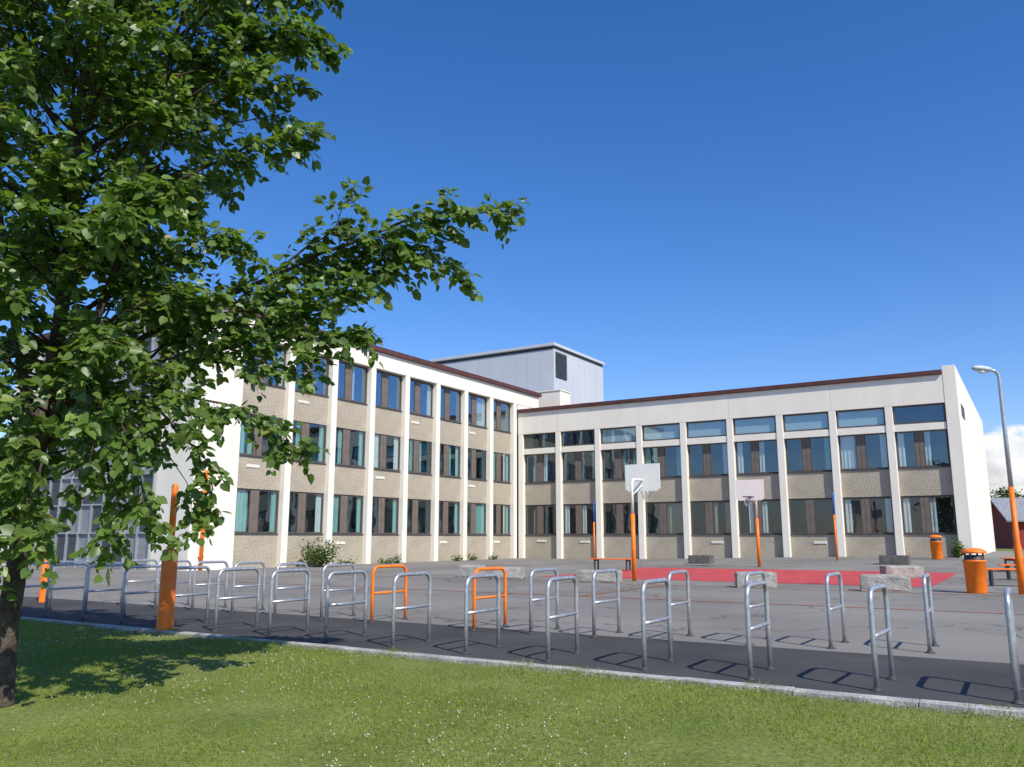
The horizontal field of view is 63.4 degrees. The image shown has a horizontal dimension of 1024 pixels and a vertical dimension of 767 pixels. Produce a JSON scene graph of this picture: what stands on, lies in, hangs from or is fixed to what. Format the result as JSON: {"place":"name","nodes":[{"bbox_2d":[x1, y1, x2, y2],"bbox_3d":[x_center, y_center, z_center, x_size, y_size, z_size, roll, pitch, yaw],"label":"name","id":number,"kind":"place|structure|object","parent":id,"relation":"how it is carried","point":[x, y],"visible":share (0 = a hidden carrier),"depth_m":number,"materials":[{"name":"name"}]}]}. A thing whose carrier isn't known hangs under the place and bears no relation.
{"place":"outdoors","nodes":[
{"label":"outdoors","id":0,"kind":"place"},
{"bbox_2d":[0,548,1023,766],"bbox_3d":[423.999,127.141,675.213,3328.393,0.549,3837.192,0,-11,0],"label":"ground","id":1,"kind":"structure","parent":0,"point":[699,760],"depth_m":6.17,"materials":[{"name":"green plant"}]},
{"bbox_2d":[0,0,530,707],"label":"linden tree","id":2,"kind":"object","parent":1,"relation":"on","point":[116,234],"visible":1,"depth_m":7.55,"materials":[{"name":"green plant"}]},
{"bbox_2d":[0,301,995,570],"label":"school building","id":3,"kind":"structure","parent":1,"relation":"on","point":[530,451],"depth_m":44.30,"materials":[{"name":"white paint"}]},
{"bbox_2d":[234,488,278,533],"bbox_3d":[-10.934,5.455,35.372,0.135,1.880,2.366,-7,-12,31],"label":"window","id":4,"kind":"structure","parent":3,"relation":"in","point":[242,493],"depth_m":35.13,"materials":[{"name":"teal glass"}]},
{"bbox_2d":[239,414,282,456],"bbox_3d":[-10.934,2.260,35.967,0.135,1.880,2.366,-7,-12,31],"label":"window","id":5,"kind":"structure","parent":3,"relation":"in","point":[250,449],"depth_m":35.54,"materials":[{"name":"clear glass"}]},
{"bbox_2d":[248,340,286,387],"bbox_3d":[-10.934,-0.886,36.554,0.134,1.880,2.366,-7,-12,31],"label":"window","id":6,"kind":"structure","parent":3,"relation":"in","point":[282,354],"depth_m":37.36,"materials":[{"name":"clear glass"}]},
{"bbox_2d":[288,491,323,533],"bbox_3d":[-9.487,5.879,37.647,0.135,1.880,2.366,-7,-12,31],"label":"window","id":7,"kind":"structure","parent":3,"relation":"in","point":[301,496],"depth_m":37.69,"materials":[{"name":"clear glass"}]},
{"bbox_2d":[293,420,326,462],"bbox_3d":[-9.487,2.684,38.243,0.135,1.880,2.366,-7,-12,31],"label":"window","id":8,"kind":"structure","parent":3,"relation":"in","point":[305,428],"depth_m":38.94,"materials":[{"name":"clear glass"}]},
{"bbox_2d":[332,494,363,533],"bbox_3d":[-8.040,6.303,39.923,0.135,1.880,2.366,-7,-12,31],"label":"window","id":9,"kind":"structure","parent":3,"relation":"in","point":[343,507],"depth_m":39.79,"materials":[{"name":"clear glass"}]},
{"bbox_2d":[335,427,365,466],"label":"window","id":10,"kind":"structure","parent":3,"relation":"in","point":[343,458],"depth_m":40.40,"materials":[{"name":"clear glass"}]},
{"bbox_2d":[338,361,367,403],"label":"window","id":11,"kind":"structure","parent":3,"relation":"in","point":[349,375],"depth_m":41.05,"materials":[{"name":"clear glass"}]},
{"bbox_2d":[372,496,398,533],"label":"window","id":12,"kind":"structure","parent":3,"relation":"in","point":[381,500],"depth_m":42.23,"materials":[{"name":"clear glass"}]},
{"bbox_2d":[374,433,400,470],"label":"window","id":13,"kind":"structure","parent":3,"relation":"in","point":[382,440],"depth_m":42.68,"materials":[{"name":"clear glass"}]},
{"bbox_2d":[375,371,401,410],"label":"window","id":14,"kind":"structure","parent":3,"relation":"in","point":[384,376],"depth_m":43.28,"materials":[{"name":"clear glass"}]},
{"bbox_2d":[407,499,430,533],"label":"window","id":15,"kind":"structure","parent":3,"relation":"in","point":[414,509],"depth_m":44.36,"materials":[{"name":"clear glass"}]},
{"bbox_2d":[408,439,431,473],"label":"window","id":16,"kind":"structure","parent":3,"relation":"in","point":[415,445],"depth_m":44.91,"materials":[{"name":"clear glass"}]},
{"bbox_2d":[410,379,432,416],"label":"window","id":17,"kind":"structure","parent":3,"relation":"in","point":[417,384],"depth_m":45.75,"materials":[{"name":"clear glass"}]},
{"bbox_2d":[438,501,459,534],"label":"window","id":18,"kind":"structure","parent":3,"relation":"in","point":[445,504],"depth_m":46.80,"materials":[{"name":"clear glass"}]},
{"bbox_2d":[439,444,459,477],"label":"window","id":19,"kind":"structure","parent":3,"relation":"in","point":[446,448],"depth_m":47.49,"materials":[{"name":"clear glass"}]},
{"bbox_2d":[440,387,460,422],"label":"window","id":20,"kind":"structure","parent":3,"relation":"in","point":[446,391],"depth_m":47.85,"materials":[{"name":"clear glass"}]},
{"bbox_2d":[467,502,485,534],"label":"window","id":21,"kind":"structure","parent":3,"relation":"in","point":[477,511],"depth_m":49.42,"materials":[{"name":"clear glass"}]},
{"bbox_2d":[468,448,485,479],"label":"window","id":22,"kind":"structure","parent":3,"relation":"in","point":[473,451],"depth_m":49.48,"materials":[{"name":"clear glass"}]},
{"bbox_2d":[468,394,486,427],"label":"window","id":23,"kind":"structure","parent":3,"relation":"in","point":[478,404],"depth_m":50.60,"materials":[{"name":"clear glass"}]},
{"bbox_2d":[493,504,509,534],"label":"window","id":24,"kind":"structure","parent":3,"relation":"in","point":[497,506],"depth_m":51.31,"materials":[{"name":"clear glass"}]},
{"bbox_2d":[493,452,509,482],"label":"window","id":25,"kind":"structure","parent":3,"relation":"in","point":[496,477],"depth_m":51.83,"materials":[{"name":"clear glass"}]},
{"bbox_2d":[494,400,509,432],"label":"window","id":26,"kind":"structure","parent":3,"relation":"in","point":[498,404],"depth_m":52.39,"materials":[{"name":"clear glass"}]},
{"bbox_2d":[525,505,555,534],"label":"window","id":27,"kind":"structure","parent":3,"relation":"in","point":[538,509],"depth_m":52.03,"materials":[{"name":"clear glass"}]},
{"bbox_2d":[525,453,555,482],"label":"window","id":28,"kind":"structure","parent":3,"relation":"in","point":[540,460],"depth_m":52.62,"materials":[{"name":"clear glass"}]},
{"bbox_2d":[563,451,594,481],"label":"window","id":29,"kind":"structure","parent":3,"relation":"in","point":[578,455],"depth_m":51.13,"materials":[{"name":"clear glass"}]},
{"bbox_2d":[563,504,595,534],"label":"window","id":30,"kind":"structure","parent":3,"relation":"in","point":[580,509],"depth_m":50.63,"materials":[{"name":"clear glass"}]},
{"bbox_2d":[601,426,635,443],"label":"window","id":31,"kind":"structure","parent":3,"relation":"in","point":[619,434],"depth_m":49.93,"materials":[{"name":"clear glass"}]},
{"bbox_2d":[602,448,636,479],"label":"window","id":32,"kind":"structure","parent":3,"relation":"in","point":[620,462],"depth_m":49.72,"materials":[{"name":"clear glass"}]},
{"bbox_2d":[603,503,638,534],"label":"window","id":33,"kind":"structure","parent":3,"relation":"in","point":[619,506],"depth_m":49.19,"materials":[{"name":"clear glass"}]},
{"bbox_2d":[642,423,679,440],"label":"window","id":34,"kind":"structure","parent":3,"relation":"in","point":[670,431],"depth_m":48.51,"materials":[{"name":"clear glass"}]},
{"bbox_2d":[644,445,680,477],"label":"window","id":35,"kind":"structure","parent":3,"relation":"in","point":[660,451],"depth_m":48.32,"materials":[{"name":"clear glass"}]},
{"bbox_2d":[645,502,683,534],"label":"window","id":36,"kind":"structure","parent":3,"relation":"in","point":[673,523],"depth_m":47.58,"materials":[{"name":"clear glass"}]},
{"bbox_2d":[686,419,726,438],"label":"window","id":37,"kind":"structure","parent":3,"relation":"in","point":[712,428],"depth_m":47.09,"materials":[{"name":"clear glass"}]},
{"bbox_2d":[688,443,728,476],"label":"window","id":38,"kind":"structure","parent":3,"relation":"in","point":[707,467],"depth_m":46.85,"materials":[{"name":"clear glass"}]},
{"bbox_2d":[690,501,730,534],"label":"window","id":39,"kind":"structure","parent":3,"relation":"in","point":[711,516],"depth_m":46.24,"materials":[{"name":"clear glass"}]},
{"bbox_2d":[733,416,775,434],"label":"window","id":40,"kind":"structure","parent":3,"relation":"in","point":[764,424],"depth_m":45.66,"materials":[{"name":"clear glass"}]},
{"bbox_2d":[735,440,778,474],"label":"window","id":41,"kind":"structure","parent":3,"relation":"in","point":[757,459],"depth_m":45.52,"materials":[{"name":"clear glass"}]},
{"bbox_2d":[738,499,781,533],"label":"window","id":42,"kind":"structure","parent":3,"relation":"in","point":[762,512],"depth_m":44.90,"materials":[{"name":"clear glass"}]},
{"bbox_2d":[783,412,828,431],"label":"window","id":43,"kind":"structure","parent":3,"relation":"in","point":[817,420],"depth_m":44.23,"materials":[{"name":"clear glass"}]},
{"bbox_2d":[785,436,831,472],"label":"window","id":44,"kind":"structure","parent":3,"relation":"in","point":[805,442],"depth_m":43.97,"materials":[{"name":"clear glass"}]},
{"bbox_2d":[788,498,836,533],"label":"window","id":45,"kind":"structure","parent":3,"relation":"in","point":[809,503],"depth_m":43.47,"materials":[{"name":"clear glass"}]},
{"bbox_2d":[836,407,885,428],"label":"window","id":46,"kind":"structure","parent":3,"relation":"in","point":[869,417],"depth_m":42.80,"materials":[{"name":"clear glass"}]},
{"bbox_2d":[838,433,888,469],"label":"window","id":47,"kind":"structure","parent":3,"relation":"in","point":[846,442],"depth_m":42.77,"materials":[{"name":"blue glass"}]},
{"bbox_2d":[843,497,894,533],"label":"window","id":48,"kind":"structure","parent":3,"relation":"in","point":[864,501],"depth_m":42.03,"materials":[{"name":"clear glass"}]},
{"bbox_2d":[892,403,945,424],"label":"window","id":49,"kind":"structure","parent":3,"relation":"in","point":[943,404],"depth_m":41.34,"materials":[{"name":"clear glass"}]},
{"bbox_2d":[895,429,950,467],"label":"window","id":50,"kind":"structure","parent":3,"relation":"in","point":[922,444],"depth_m":41.23,"materials":[{"name":"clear glass"}]},
{"bbox_2d":[900,495,957,533],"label":"window","id":51,"kind":"structure","parent":3,"relation":"in","point":[928,509],"depth_m":40.63,"materials":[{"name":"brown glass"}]},
{"bbox_2d":[3,625,1022,766],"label":"clover flowers","id":52,"kind":"object","parent":1,"relation":"on","point":[329,694],"visible":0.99,"depth_m":6.99,"materials":[{"name":"plant"}]},
{"bbox_2d":[20,616,1023,719],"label":"kerb","id":53,"kind":"structure","parent":1,"relation":"on","point":[926,704],"depth_m":7.45,"materials":[{"name":"concrete"}]},
{"bbox_2d":[990,498,1023,548],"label":"red house","id":54,"kind":"structure","parent":1,"relation":"on","point":[1002,523],"depth_m":77.10,"materials":[{"name":"brown wood"}]},
{"bbox_2d":[990,486,1023,497],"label":"birch tree","id":55,"kind":"object","parent":1,"relation":"on","point":[1006,492],"visible":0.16,"depth_m":106.09,"materials":[{"name":"green plant"}]},
{"bbox_2d":[0,551,1023,663],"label":"asphalt yard","id":56,"kind":"structure","parent":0,"point":[979,633],"depth_m":16.56,"materials":[{"name":"grey asphalt"}]},
{"bbox_2d":[119,559,157,604],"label":"bicycle rack","id":57,"kind":"object","parent":56,"relation":"on","point":[144,560],"visible":0.48,"depth_m":16.07,"materials":[{"name":"metal"}]},
{"bbox_2d":[152,560,191,607],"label":"bicycle rack","id":58,"kind":"object","parent":56,"relation":"on","point":[158,583],"visible":0.66,"depth_m":15.61,"materials":[{"name":"metal"}]},
{"bbox_2d":[190,560,228,609],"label":"bicycle rack","id":59,"kind":"object","parent":56,"relation":"on","point":[194,581],"visible":0.86,"depth_m":14.89,"materials":[{"name":"metal"}]},
{"bbox_2d":[229,561,265,612],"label":"bicycle rack","id":60,"kind":"object","parent":56,"relation":"on","point":[255,585],"visible":0.94,"depth_m":14.40,"materials":[{"name":"metal"}]},
{"bbox_2d":[272,562,307,615],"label":"bicycle rack","id":61,"kind":"object","parent":56,"relation":"on","point":[294,587],"visible":0.84,"depth_m":13.83,"materials":[{"name":"metal"}]},
{"bbox_2d":[300,537,340,566],"bbox_3d":[-8.434,7.461,36.622,1.948,1.312,2.333,0,-11,0],"label":"bush","id":62,"kind":"object","parent":56,"relation":"on","point":[313,555],"visible":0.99,"depth_m":36.21,"materials":[{"name":"green plant"}]},
{"bbox_2d":[318,563,356,619],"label":"bicycle rack","id":63,"kind":"object","parent":56,"relation":"on","point":[342,589],"visible":0.92,"depth_m":13.27,"materials":[{"name":"metal"}]},
{"bbox_2d":[368,564,407,622],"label":"bicycle rack","id":64,"kind":"object","parent":56,"relation":"on","point":[386,592],"visible":0.91,"depth_m":12.68,"materials":[{"name":"orange metal"}]},
{"bbox_2d":[458,564,484,576],"bbox_3d":[-1.298,6.097,26.939,0.814,0.407,0.511,-3,-11,16],"label":"granite block","id":65,"kind":"object","parent":56,"relation":"on","point":[466,570],"depth_m":26.73,"materials":[{"name":"grey stone"}]},
{"bbox_2d":[492,566,525,578],"bbox_3d":[-0.097,5.869,25.659,1.026,0.386,0.523,-2,-11,10],"label":"granite block","id":66,"kind":"object","parent":56,"relation":"on","point":[516,572],"depth_m":25.41,"materials":[{"name":"grey stone"}]},
{"bbox_2d":[527,568,560,633],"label":"bicycle rack","id":67,"kind":"object","parent":56,"relation":"on","point":[556,597],"visible":0.91,"depth_m":11.21,"materials":[{"name":"metal"}]},
{"bbox_2d":[575,569,622,582],"bbox_3d":[2.497,5.530,23.788,1.323,0.366,0.512,-4,-11,19],"label":"granite block","id":68,"kind":"object","parent":56,"relation":"on","point":[583,575],"depth_m":23.57,"materials":[{"name":"grey stone"}]},
{"bbox_2d":[590,569,622,637],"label":"bicycle rack","id":69,"kind":"object","parent":56,"relation":"on","point":[594,602],"visible":0.97,"depth_m":10.88,"materials":[{"name":"metal"}]},
{"bbox_2d":[589,558,631,570],"bbox_3d":[3.901,7.050,32.256,1.800,0.460,0.405,-7,-12,31],"label":"yard bench","id":70,"kind":"object","parent":56,"relation":"on","point":[597,559],"visible":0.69,"depth_m":32.27,"materials":[{"name":"orange paint"}]},
{"bbox_2d":[230,581,1022,613],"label":"painted line","id":71,"kind":"object","parent":56,"relation":"on","point":[695,600],"visible":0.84,"depth_m":16.66,"materials":[{"name":"paint"}]},
{"bbox_2d":[625,463,659,580],"bbox_3d":[3.963,4.219,25.223,1.045,3.550,1.125,2,-11,-10],"label":"basketball hoop","id":72,"kind":"object","parent":56,"relation":"on","point":[642,477],"visible":0.99,"depth_m":25.43,"materials":[{"name":"orange paint"}]},
{"bbox_2d":[666,570,693,641],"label":"bicycle rack","id":73,"kind":"object","parent":56,"relation":"on","point":[687,602],"visible":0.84,"depth_m":10.76,"materials":[{"name":"metal"}]},
{"bbox_2d":[688,555,713,563],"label":"granite block","id":74,"kind":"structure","parent":56,"relation":"on","point":[702,559],"depth_m":37.42,"materials":[{"name":"stone"}]},
{"bbox_2d":[542,567,955,586],"bbox_3d":[8.150,6.448,27.942,11.569,0.053,8.936,-7,-12,31],"label":"painted court","id":75,"kind":"object","parent":56,"relation":"on","point":[783,576],"visible":0.62,"depth_m":27.88,"materials":[{"name":"red paint"}]},
{"bbox_2d":[735,479,763,566],"bbox_3d":[9.748,5.688,33.550,1.125,3.550,1.045,3,-11,-16],"label":"basketball hoop","id":76,"kind":"object","parent":56,"relation":"on","point":[749,490],"visible":0.98,"depth_m":33.76,"materials":[{"name":"orange paint"}]},
{"bbox_2d":[735,571,776,587],"bbox_3d":[6.250,5.032,21.239,1.011,0.411,0.523,-2,-11,10],"label":"granite block","id":77,"kind":"object","parent":56,"relation":"on","point":[771,578],"depth_m":21.01,"materials":[{"name":"grey stone"}]},
{"bbox_2d":[745,571,771,644],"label":"bicycle rack","id":78,"kind":"object","parent":56,"relation":"on","point":[748,574],"visible":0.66,"depth_m":10.23,"materials":[{"name":"metal"}]},
{"bbox_2d":[825,572,849,648],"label":"bicycle rack","id":79,"kind":"object","parent":56,"relation":"on","point":[829,610],"visible":0.93,"depth_m":9.77,"materials":[{"name":"metal"}]},
{"bbox_2d":[859,574,910,591],"bbox_3d":[8.897,4.759,19.762,1.117,0.406,0.580,-4,-11,21],"label":"granite block","id":80,"kind":"object","parent":56,"relation":"on","point":[896,582],"depth_m":19.51,"materials":[{"name":"grey stone"}]},
{"bbox_2d":[879,555,910,564],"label":"granite block","id":81,"kind":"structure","parent":56,"relation":"on","point":[896,559],"depth_m":33.49,"materials":[{"name":"stone"}]},
{"bbox_2d":[879,565,923,577],"bbox_3d":[12.405,5.986,26.352,1.220,0.410,0.619,-1,-11,4],"label":"granite block","id":82,"kind":"object","parent":56,"relation":"on","point":[914,571],"depth_m":26.07,"materials":[{"name":"grey stone"}]},
{"bbox_2d":[922,573,938,653],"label":"bicycle rack","id":83,"kind":"object","parent":56,"relation":"on","point":[927,610],"visible":0.98,"depth_m":9.29,"materials":[{"name":"metal"}]},
{"bbox_2d":[928,535,942,558],"bbox_3d":[18.900,7.283,36.890,0.578,1.071,0.578,3,-11,-17],"label":"litter bin","id":84,"kind":"object","parent":56,"relation":"on","point":[936,548],"visible":1,"depth_m":36.71,"materials":[{"name":"orange paint"}]},
{"bbox_2d":[948,537,967,557],"bbox_3d":[20.921,7.699,38.882,0.893,1.000,0.906,0,-11,0],"label":"bush","id":85,"kind":"object","parent":56,"relation":"on","point":[958,548],"visible":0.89,"depth_m":38.74,"materials":[{"name":"green plant"}]},
{"bbox_2d":[960,548,987,593],"bbox_3d":[10.700,4.319,19.132,0.550,1.020,0.550,3,-11,-17],"label":"litter bin","id":86,"kind":"object","parent":56,"relation":"on","point":[975,570],"visible":1,"depth_m":18.96,"materials":[{"name":"orange metal"}]},
{"bbox_2d":[971,366,1023,594],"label":"lamp post","id":87,"kind":"object","parent":56,"relation":"on","point":[1016,536],"visible":0.98,"depth_m":19.04,"materials":[{"name":"metal"}]},
{"bbox_2d":[986,568,1015,585],"bbox_3d":[13.401,5.072,21.639,2.000,0.460,0.405,-4,-11,20],"label":"yard bench","id":88,"kind":"object","parent":56,"relation":"on","point":[990,574],"visible":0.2,"depth_m":21.75,"materials":[{"name":"orange paint"}]},
{"bbox_2d":[0,0,1023,497],"label":"sky","id":89,"kind":"structure","parent":0,"point":[721,194],"materials":[{"name":"blue"}]},
{"bbox_2d":[21,596,1023,707],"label":"asphalt path","id":90,"kind":"structure","parent":0,"point":[964,681],"depth_m":9.11,"materials":[{"name":"grey asphalt"}]},
{"bbox_2d":[25,561,54,610],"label":"bicycle rack","id":91,"kind":"object","parent":90,"relation":"on","point":[51,596],"visible":0.25,"depth_m":14.54,"materials":[{"name":"metal"}]},
{"bbox_2d":[38,515,51,601],"bbox_3d":[-9.300,3.514,16.532,0.144,1.750,0.154,0,-11,0],"label":"orange post","id":92,"kind":"object","parent":90,"relation":"on","point":[42,595],"visible":0.27,"depth_m":16.39,"materials":[{"name":"paint"}]},
{"bbox_2d":[41,562,89,616],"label":"bicycle rack","id":93,"kind":"object","parent":90,"relation":"on","point":[48,588],"visible":0.67,"depth_m":13.71,"materials":[{"name":"metal"}]},
{"bbox_2d":[79,563,128,619],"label":"bicycle rack","id":94,"kind":"object","parent":90,"relation":"on","point":[86,590],"visible":0.77,"depth_m":13.05,"materials":[{"name":"metal"}]},
{"bbox_2d":[117,564,160,623],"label":"bicycle rack","id":95,"kind":"object","parent":90,"relation":"on","point":[124,593],"visible":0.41,"depth_m":12.44,"materials":[{"name":"metal"}]},
{"bbox_2d":[156,484,178,629],"bbox_3d":[-4.750,2.423,11.495,0.232,2.050,0.248,0,-11,0],"label":"orange post","id":96,"kind":"object","parent":90,"relation":"on","point":[166,598],"visible":0.81,"depth_m":11.36,"materials":[{"name":"paint"}]},
{"bbox_2d":[175,566,210,622],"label":"bicycle rack","id":97,"kind":"object","parent":90,"relation":"on","point":[207,568],"visible":0.54,"depth_m":12.35,"materials":[{"name":"metal"}]},
{"bbox_2d":[211,567,260,631],"bbox_3d":[-3.829,3.012,11.581,0.110,0.863,0.800,-7,-13,33],"label":"bicycle rack","id":98,"kind":"object","parent":90,"relation":"on","point":[257,597],"visible":0.94,"depth_m":11.58,"materials":[{"name":"metal"}]},
{"bbox_2d":[265,568,310,636],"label":"bicycle rack","id":99,"kind":"object","parent":90,"relation":"on","point":[271,600],"visible":0.96,"depth_m":11.02,"materials":[{"name":"metal"}]},
{"bbox_2d":[321,570,368,641],"bbox_3d":[-2.098,2.814,10.518,0.110,0.863,0.800,-7,-13,32],"label":"bicycle rack","id":100,"kind":"object","parent":90,"relation":"on","point":[327,604],"visible":0.96,"depth_m":10.51,"materials":[{"name":"metal"}]},
{"bbox_2d":[389,571,432,647],"bbox_3d":[-1.202,2.711,9.968,0.110,0.863,0.800,-6,-12,31],"label":"bicycle rack","id":101,"kind":"object","parent":90,"relation":"on","point":[395,608],"visible":0.94,"depth_m":9.95,"materials":[{"name":"metal"}]},
{"bbox_2d":[461,573,502,654],"bbox_3d":[-0.332,2.611,9.433,0.110,0.863,0.800,-6,-12,30],"label":"bicycle rack","id":102,"kind":"object","parent":90,"relation":"on","point":[467,612],"visible":0.98,"depth_m":9.37,"materials":[{"name":"metal"}]},
{"bbox_2d":[470,567,508,630],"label":"bicycle rack","id":103,"kind":"object","parent":90,"relation":"on","point":[492,596],"visible":0.86,"depth_m":11.70,"materials":[{"name":"orange metal"}]},
{"bbox_2d":[543,575,581,661],"bbox_3d":[0.544,2.511,8.894,0.110,0.863,0.800,-6,-12,29],"label":"bicycle rack","id":104,"kind":"object","parent":90,"relation":"on","point":[547,603],"visible":0.98,"depth_m":8.85,"materials":[{"name":"metal"}]},
{"bbox_2d":[639,578,675,670],"bbox_3d":[1.458,2.406,8.333,0.110,0.863,0.800,-6,-12,31],"label":"bicycle rack","id":105,"kind":"object","parent":90,"relation":"on","point":[644,622],"visible":0.98,"depth_m":8.26,"materials":[{"name":"metal"}]},
{"bbox_2d":[744,580,775,679],"bbox_3d":[2.323,2.307,7.802,0.110,0.863,0.800,-6,-12,30],"label":"bicycle rack","id":106,"kind":"object","parent":90,"relation":"on","point":[749,628],"visible":0.94,"depth_m":7.66,"materials":[{"name":"metal"}]},
{"bbox_2d":[867,584,898,691],"bbox_3d":[3.229,2.204,7.245,0.110,0.863,0.800,-7,-13,33],"label":"bicycle rack","id":107,"kind":"object","parent":90,"relation":"on","point":[874,635],"visible":0.98,"depth_m":7.08,"materials":[{"name":"metal"}]},
{"bbox_2d":[1003,587,1023,704],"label":"bicycle rack","id":108,"kind":"object","parent":90,"relation":"on","point":[1017,688],"visible":0.95,"depth_m":6.44,"materials":[{"name":"metal"}]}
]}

